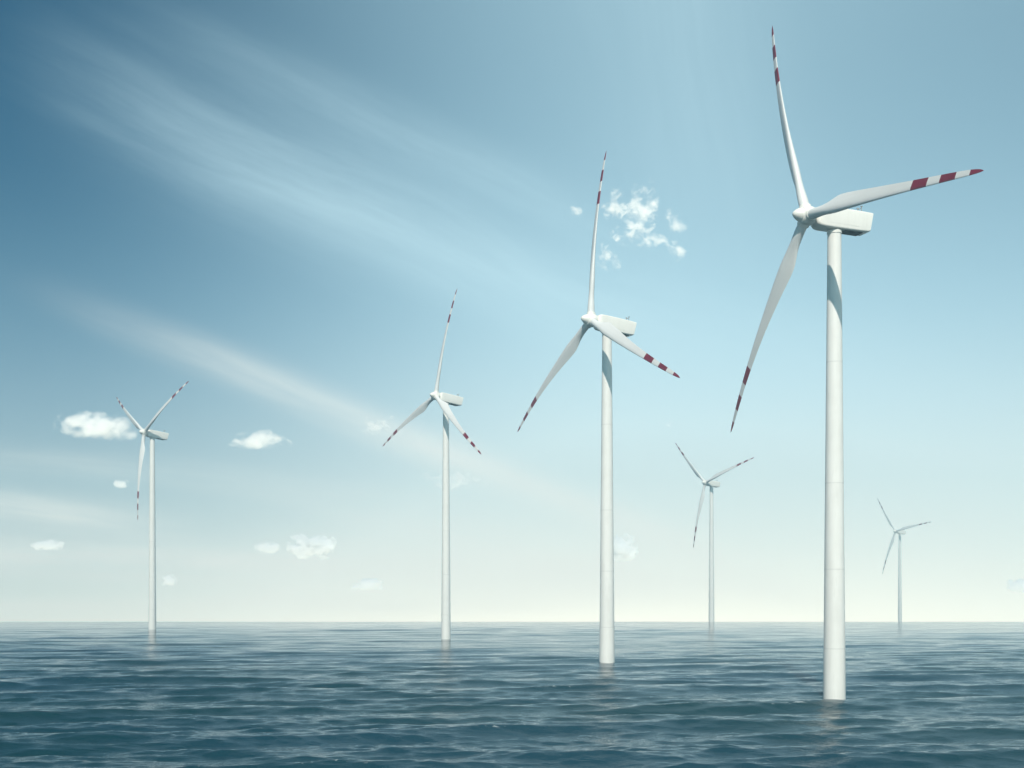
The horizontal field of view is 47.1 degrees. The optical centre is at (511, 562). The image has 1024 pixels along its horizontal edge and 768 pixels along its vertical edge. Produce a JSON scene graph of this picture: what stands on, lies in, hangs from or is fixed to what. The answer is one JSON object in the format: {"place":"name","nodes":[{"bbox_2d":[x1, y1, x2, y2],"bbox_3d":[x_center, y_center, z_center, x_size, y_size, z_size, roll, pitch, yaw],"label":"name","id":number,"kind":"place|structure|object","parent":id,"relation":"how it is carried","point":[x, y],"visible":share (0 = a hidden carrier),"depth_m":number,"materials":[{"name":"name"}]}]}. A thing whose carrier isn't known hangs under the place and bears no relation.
{"place":"outdoors","nodes":[
{"label":"outdoors","id":0,"kind":"place"},
{"bbox_2d":[0,622,1023,767],"bbox_3d":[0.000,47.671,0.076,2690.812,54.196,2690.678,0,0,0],"label":"sea","id":1,"kind":"structure","parent":0,"point":[417,695],"depth_m":204.37,"materials":[{"name":"liquid"}]},
{"bbox_2d":[117,381,188,629],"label":"wind turbine","id":2,"kind":"object","parent":1,"relation":"in","point":[152,435],"visible":0.99,"depth_m":521.42,"materials":[{"name":"paint"}]},
{"bbox_2d":[383,290,480,638],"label":"wind turbine","id":3,"kind":"object","parent":1,"relation":"in","point":[444,400],"visible":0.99,"depth_m":407.32,"materials":[{"name":"paint"}]},
{"bbox_2d":[517,153,679,662],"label":"wind turbine","id":4,"kind":"object","parent":1,"relation":"in","point":[619,331],"visible":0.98,"depth_m":287.41,"materials":[{"name":"paint"}]},
{"bbox_2d":[676,444,753,621],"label":"wind turbine","id":5,"kind":"object","parent":1,"relation":"in","point":[710,483],"visible":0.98,"depth_m":791.86,"materials":[{"name":"paint"}]},
{"bbox_2d":[731,26,983,699],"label":"wind turbine","id":6,"kind":"object","parent":1,"relation":"in","point":[836,217],"visible":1,"depth_m":200.44,"materials":[{"name":"paint"}]},
{"bbox_2d":[877,498,929,621],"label":"wind turbine","id":7,"kind":"object","parent":1,"relation":"in","point":[900,531],"visible":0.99,"depth_m":1251.39,"materials":[{"name":"paint"}]},
{"bbox_2d":[0,0,1023,621],"label":"sky","id":8,"kind":"structure","parent":0,"point":[280,210],"materials":[{"name":"blue"}]}
]}

